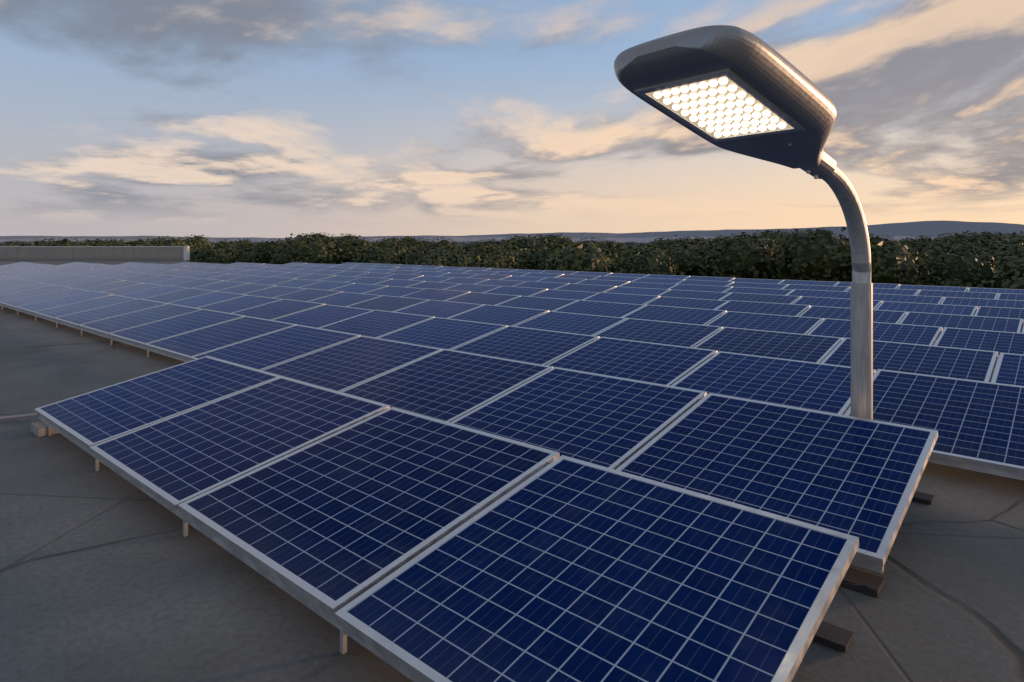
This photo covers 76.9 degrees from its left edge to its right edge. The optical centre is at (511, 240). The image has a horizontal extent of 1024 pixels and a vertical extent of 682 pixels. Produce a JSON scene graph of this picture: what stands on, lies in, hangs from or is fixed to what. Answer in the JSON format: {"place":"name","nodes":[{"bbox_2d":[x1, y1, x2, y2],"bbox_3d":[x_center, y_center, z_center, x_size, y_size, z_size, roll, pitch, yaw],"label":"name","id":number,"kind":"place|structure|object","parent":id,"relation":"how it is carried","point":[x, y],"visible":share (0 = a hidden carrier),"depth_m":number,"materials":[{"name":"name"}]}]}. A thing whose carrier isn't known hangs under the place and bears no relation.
{"place":"outdoors","nodes":[
{"label":"outdoors","id":0,"kind":"place"},
{"bbox_2d":[0,246,189,259],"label":"parapet wall","id":1,"kind":"structure","parent":0,"point":[94,252],"depth_m":55.36,"materials":[{"name":"white concrete"}]},
{"bbox_2d":[0,236,938,242],"bbox_3d":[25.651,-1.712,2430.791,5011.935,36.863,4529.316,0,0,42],"label":"hill ridge","id":2,"kind":"structure","parent":0,"point":[639,240],"depth_m":2953.88,"materials":[{"name":"green plant"}]},
{"bbox_2d":[0,260,1023,681],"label":"flat roof","id":3,"kind":"structure","parent":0,"point":[106,574],"depth_m":3.20,"materials":[{"name":"concrete"}]},
{"bbox_2d":[0,304,1023,681],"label":"panel mounting frame","id":4,"kind":"object","parent":3,"relation":"on","point":[836,636],"visible":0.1,"depth_m":3.21,"materials":[{"name":"metal"}]},
{"bbox_2d":[0,262,1023,681],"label":"solar array","id":5,"kind":"object","parent":4,"relation":"on","point":[450,474],"visible":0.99,"depth_m":4.56,"materials":[{"name":"glass"}]},
{"bbox_2d":[614,25,872,419],"bbox_3d":[1.751,0.331,4.126,2.656,2.777,0.845,0,0,-40],"label":"led street lamp","id":6,"kind":"object","parent":3,"relation":"on","point":[735,89],"visible":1,"depth_m":3.60,"materials":[{"name":"metal"}]},
{"bbox_2d":[0,0,1023,237],"label":"sky","id":7,"kind":"structure","parent":0,"point":[177,118],"materials":[{"name":"blue"}]},
{"label":"terrain","id":8,"kind":"structure","parent":0,"visible":0},
{"bbox_2d":[0,240,28,243],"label":"tree","id":9,"kind":"object","parent":8,"relation":"on","point":[11,242],"visible":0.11,"depth_m":803.54,"materials":[{"name":"green plant"}]},
{"bbox_2d":[0,241,53,245],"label":"bush","id":10,"kind":"object","parent":8,"relation":"on","point":[48,244],"visible":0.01,"depth_m":75.86,"materials":[{"name":"green plant"}]},
{"bbox_2d":[17,242,39,245],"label":"tree","id":11,"kind":"object","parent":8,"relation":"on","point":[33,243],"visible":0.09,"depth_m":607.95,"materials":[{"name":"green plant"}]},
{"bbox_2d":[5,239,53,245],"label":"bush","id":12,"kind":"object","parent":8,"relation":"on","point":[37,243],"visible":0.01,"depth_m":104.40,"materials":[{"name":"green plant"}]},
{"bbox_2d":[42,238,124,245],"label":"bush","id":13,"kind":"object","parent":8,"relation":"on","point":[65,242],"visible":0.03,"depth_m":73.59,"materials":[{"name":"green plant"}]},
{"bbox_2d":[80,238,108,244],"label":"bush","id":14,"kind":"object","parent":8,"relation":"on","point":[92,242],"visible":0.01,"depth_m":110.18,"materials":[{"name":"green plant"}]},
{"bbox_2d":[100,239,123,243],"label":"tree","id":15,"kind":"object","parent":8,"relation":"on","point":[114,241],"visible":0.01,"depth_m":105.39,"materials":[{"name":"green plant"}]},
{"bbox_2d":[113,239,149,244],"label":"bush","id":16,"kind":"object","parent":8,"relation":"on","point":[136,241],"depth_m":102.76,"materials":[{"name":"green plant"}]},
{"bbox_2d":[86,237,198,251],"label":"bush","id":17,"kind":"object","parent":8,"relation":"on","point":[177,242],"visible":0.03,"depth_m":71.50,"materials":[{"name":"green plant"}]},
{"bbox_2d":[140,234,214,249],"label":"bush","id":18,"kind":"object","parent":8,"relation":"on","point":[199,241],"visible":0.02,"depth_m":98.32,"materials":[{"name":"green plant"}]},
{"bbox_2d":[150,244,210,261],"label":"bush","id":19,"kind":"object","parent":8,"relation":"on","point":[194,257],"visible":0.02,"depth_m":67.33,"materials":[{"name":"green plant"}]},
{"bbox_2d":[194,246,234,253],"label":"bush","id":20,"kind":"object","parent":8,"relation":"on","point":[224,249],"visible":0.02,"depth_m":91.20,"materials":[{"name":"green plant"}]},
{"bbox_2d":[197,245,265,263],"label":"bush","id":21,"kind":"object","parent":8,"relation":"on","point":[218,256],"visible":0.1,"depth_m":68.57,"materials":[{"name":"green plant"}]},
{"bbox_2d":[211,238,259,249],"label":"bush","id":22,"kind":"object","parent":8,"relation":"on","point":[229,244],"visible":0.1,"depth_m":106.61,"materials":[{"name":"green plant"}]},
{"bbox_2d":[232,243,261,250],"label":"bush","id":23,"kind":"object","parent":8,"relation":"on","point":[245,246],"depth_m":107.64,"materials":[{"name":"green plant"}]},
{"bbox_2d":[260,249,283,263],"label":"bush","id":24,"kind":"object","parent":8,"relation":"on","point":[267,259],"visible":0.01,"depth_m":72.13,"materials":[{"name":"green plant"}]},
{"bbox_2d":[250,238,297,262],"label":"bush","id":25,"kind":"object","parent":8,"relation":"on","point":[266,247],"visible":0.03,"depth_m":72.62,"materials":[{"name":"green plant"}]},
{"bbox_2d":[289,235,342,242],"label":"bush","id":26,"kind":"object","parent":8,"relation":"on","point":[323,238],"visible":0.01,"depth_m":94.98,"materials":[{"name":"green plant"}]},
{"bbox_2d":[266,233,371,264],"bbox_3d":[-16.644,8.013,55.502,13.063,17.439,12.852,0,0,-2],"label":"bush","id":27,"kind":"object","parent":8,"relation":"on","point":[307,249],"visible":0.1,"depth_m":53.08,"materials":[{"name":"green plant"}]},
{"bbox_2d":[284,238,365,254],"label":"bush","id":28,"kind":"object","parent":8,"relation":"on","point":[339,243],"visible":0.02,"depth_m":65.95,"materials":[{"name":"green plant"}]},
{"bbox_2d":[311,232,368,242],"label":"bush","id":29,"kind":"object","parent":8,"relation":"on","point":[337,238],"visible":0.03,"depth_m":114.09,"materials":[{"name":"green plant"}]},
{"bbox_2d":[320,237,367,245],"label":"bush","id":30,"kind":"object","parent":8,"relation":"on","point":[337,240],"visible":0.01,"depth_m":83.09,"materials":[{"name":"green plant"}]},
{"bbox_2d":[362,237,400,246],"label":"bush","id":31,"kind":"object","parent":8,"relation":"on","point":[393,239],"visible":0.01,"depth_m":117.96,"materials":[{"name":"green plant"}]},
{"bbox_2d":[353,239,435,264],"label":"bush","id":32,"kind":"object","parent":8,"relation":"on","point":[384,253],"visible":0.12,"depth_m":49.15,"materials":[{"name":"green plant"}]},
{"bbox_2d":[406,244,446,249],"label":"bush","id":33,"kind":"object","parent":8,"relation":"on","point":[416,246],"visible":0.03,"depth_m":92.70,"materials":[{"name":"green plant"}]},
{"bbox_2d":[393,236,460,248],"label":"bush","id":34,"kind":"object","parent":8,"relation":"on","point":[409,240],"visible":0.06,"depth_m":101.69,"materials":[{"name":"green plant"}]},
{"bbox_2d":[394,245,472,261],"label":"bush","id":35,"kind":"object","parent":8,"relation":"on","point":[428,255],"depth_m":57.75,"materials":[{"name":"green plant"}]},
{"bbox_2d":[425,244,457,250],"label":"bush","id":36,"kind":"object","parent":8,"relation":"on","point":[442,246],"visible":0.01,"depth_m":92.38,"materials":[{"name":"green plant"}]},
{"bbox_2d":[414,249,514,268],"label":"bush","id":37,"kind":"object","parent":8,"relation":"on","point":[481,261],"visible":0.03,"depth_m":46.40,"materials":[{"name":"green plant"}]},
{"bbox_2d":[463,241,495,248],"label":"bush","id":38,"kind":"object","parent":8,"relation":"on","point":[478,244],"depth_m":94.51,"materials":[{"name":"green plant"}]},
{"bbox_2d":[463,238,503,246],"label":"bush","id":39,"kind":"object","parent":8,"relation":"on","point":[475,242],"visible":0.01,"depth_m":110.32,"materials":[{"name":"green plant"}]},
{"bbox_2d":[447,240,534,269],"bbox_3d":[-1.678,8.354,54.502,13.953,16.751,18.684,0,0,-32],"label":"bush","id":40,"kind":"object","parent":8,"relation":"on","point":[515,255],"visible":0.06,"depth_m":51.26,"materials":[{"name":"green plant"}]},
{"bbox_2d":[0,221,1023,239],"bbox_3d":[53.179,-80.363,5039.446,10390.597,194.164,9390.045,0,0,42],"label":"hill ridge","id":41,"kind":"structure","parent":8,"relation":"on","point":[926,228],"depth_m":5899.46,"materials":[{"name":"green plant"}]},
{"bbox_2d":[488,234,578,258],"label":"bush","id":42,"kind":"object","parent":8,"relation":"on","point":[525,243],"visible":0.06,"depth_m":61.35,"materials":[{"name":"green plant"}]},
{"bbox_2d":[505,234,570,245],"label":"bush","id":43,"kind":"object","parent":8,"relation":"on","point":[542,237],"visible":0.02,"depth_m":83.39,"materials":[{"name":"green plant"}]},
{"bbox_2d":[525,240,628,270],"bbox_3d":[5.117,8.356,53.986,12.284,16.753,12.597,0,0,-30],"label":"bush","id":44,"kind":"object","parent":8,"relation":"on","point":[541,257],"visible":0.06,"depth_m":52.92,"materials":[{"name":"green plant"}]},
{"bbox_2d":[556,236,606,247],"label":"bush","id":45,"kind":"object","parent":8,"relation":"on","point":[590,241],"visible":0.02,"depth_m":94.45,"materials":[{"name":"green plant"}]},
{"bbox_2d":[543,242,683,275],"bbox_3d":[7.287,8.406,44.973,11.680,16.653,11.907,0,0,-18],"label":"bush","id":46,"kind":"object","parent":8,"relation":"on","point":[582,258],"visible":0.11,"depth_m":42.78,"materials":[{"name":"green plant"}]},
{"bbox_2d":[602,240,635,248],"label":"bush","id":47,"kind":"object","parent":8,"relation":"on","point":[619,244],"depth_m":98.75,"materials":[{"name":"green plant"}]},
{"bbox_2d":[610,244,660,254],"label":"bush","id":48,"kind":"object","parent":8,"relation":"on","point":[633,249],"depth_m":59.85,"materials":[{"name":"green plant"}]},
{"bbox_2d":[632,242,649,248],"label":"tree","id":49,"kind":"object","parent":8,"relation":"on","point":[639,244],"visible":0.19,"depth_m":505.77,"materials":[{"name":"green plant"}]},
{"bbox_2d":[648,235,732,253],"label":"bush","id":50,"kind":"object","parent":8,"relation":"on","point":[667,241],"visible":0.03,"depth_m":69.47,"materials":[{"name":"green plant"}]},
{"bbox_2d":[678,236,719,244],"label":"bush","id":51,"kind":"object","parent":8,"relation":"on","point":[698,238],"depth_m":77.93,"materials":[{"name":"green plant"}]},
{"bbox_2d":[675,235,733,241],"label":"bush","id":52,"kind":"object","parent":8,"relation":"on","point":[702,240],"visible":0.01,"depth_m":93.49,"materials":[{"name":"green plant"}]},
{"bbox_2d":[653,237,778,278],"bbox_3d":[16.946,8.211,54.705,14.454,17.043,14.851,0,0,5],"label":"bush","id":53,"kind":"object","parent":8,"relation":"on","point":[673,248],"visible":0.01,"depth_m":55.33,"materials":[{"name":"green plant"}]},
{"bbox_2d":[660,239,773,278],"bbox_3d":[15.870,8.288,50.075,14.898,16.868,11.520,0,0,-32],"label":"bush","id":54,"kind":"object","parent":8,"relation":"on","point":[691,261],"visible":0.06,"depth_m":49.06,"materials":[{"name":"green plant"}]},
{"bbox_2d":[699,235,771,248],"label":"bush","id":55,"kind":"object","parent":8,"relation":"on","point":[723,239],"depth_m":63.20,"materials":[{"name":"green plant"}]},
{"bbox_2d":[727,233,788,242],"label":"bush","id":56,"kind":"object","parent":8,"relation":"on","point":[742,236],"visible":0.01,"depth_m":69.35,"materials":[{"name":"green plant"}]},
{"bbox_2d":[704,227,851,281],"bbox_3d":[18.573,7.928,43.149,13.315,17.611,12.879,0,0,31],"label":"bush","id":57,"kind":"object","parent":8,"relation":"on","point":[820,255],"visible":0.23,"depth_m":39.77,"materials":[{"name":"green plant"}]},
{"bbox_2d":[750,229,806,239],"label":"bush","id":58,"kind":"object","parent":8,"relation":"on","point":[769,233],"visible":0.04,"depth_m":85.47,"materials":[{"name":"green plant"}]},
{"bbox_2d":[847,233,913,244],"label":"bush","id":59,"kind":"object","parent":8,"relation":"on","point":[877,238],"visible":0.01,"depth_m":81.08,"materials":[{"name":"green plant"}]},
{"bbox_2d":[886,241,906,248],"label":"tree","id":60,"kind":"object","parent":8,"relation":"on","point":[888,243],"depth_m":68.47,"materials":[{"name":"green plant"}]},
{"bbox_2d":[870,239,938,246],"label":"bush","id":61,"kind":"object","parent":8,"relation":"on","point":[907,244],"depth_m":74.67,"materials":[{"name":"green plant"}]},
{"bbox_2d":[840,239,1005,290],"bbox_3d":[25.574,8.310,40.398,11.508,16.844,11.780,0,0,1],"label":"bush","id":62,"kind":"object","parent":8,"relation":"on","point":[900,265],"visible":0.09,"depth_m":38.00,"materials":[{"name":"green plant"}]},
{"bbox_2d":[902,242,950,284],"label":"bush","id":63,"kind":"object","parent":8,"relation":"on","point":[919,251],"visible":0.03,"depth_m":46.63,"materials":[{"name":"green plant"}]},
{"bbox_2d":[904,236,979,250],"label":"bush","id":64,"kind":"object","parent":8,"relation":"on","point":[941,244],"visible":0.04,"depth_m":64.60,"materials":[{"name":"green plant"}]},
{"bbox_2d":[903,231,1007,245],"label":"bush","id":65,"kind":"object","parent":8,"relation":"on","point":[965,237],"visible":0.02,"depth_m":75.60,"materials":[{"name":"green plant"}]},
{"bbox_2d":[933,235,995,244],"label":"bush","id":66,"kind":"object","parent":8,"relation":"on","point":[961,241],"visible":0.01,"depth_m":73.55,"materials":[{"name":"green plant"}]},
{"bbox_2d":[953,237,1023,253],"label":"bush","id":67,"kind":"object","parent":8,"relation":"on","point":[985,245],"visible":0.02,"depth_m":51.92,"materials":[{"name":"green plant"}]},
{"bbox_2d":[966,232,1021,236],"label":"bush","id":68,"kind":"object","parent":8,"relation":"on","point":[994,234],"visible":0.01,"depth_m":86.92,"materials":[{"name":"green plant"}]},
{"bbox_2d":[970,238,1023,259],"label":"bush","id":69,"kind":"object","parent":8,"relation":"on","point":[1000,248],"visible":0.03,"depth_m":45.05,"materials":[{"name":"green plant"}]},
{"bbox_2d":[975,250,1023,287],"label":"bush","id":70,"kind":"object","parent":8,"relation":"on","point":[1001,255],"visible":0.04,"depth_m":41.53,"materials":[{"name":"green plant"}]},
{"bbox_2d":[976,247,1023,289],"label":"bush","id":71,"kind":"object","parent":8,"relation":"on","point":[1013,273],"visible":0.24,"depth_m":34.35,"materials":[{"name":"green plant"}]},
{"bbox_2d":[981,231,1023,244],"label":"bush","id":72,"kind":"object","parent":8,"relation":"on","point":[1012,236],"depth_m":66.35,"materials":[{"name":"green plant"}]}
]}

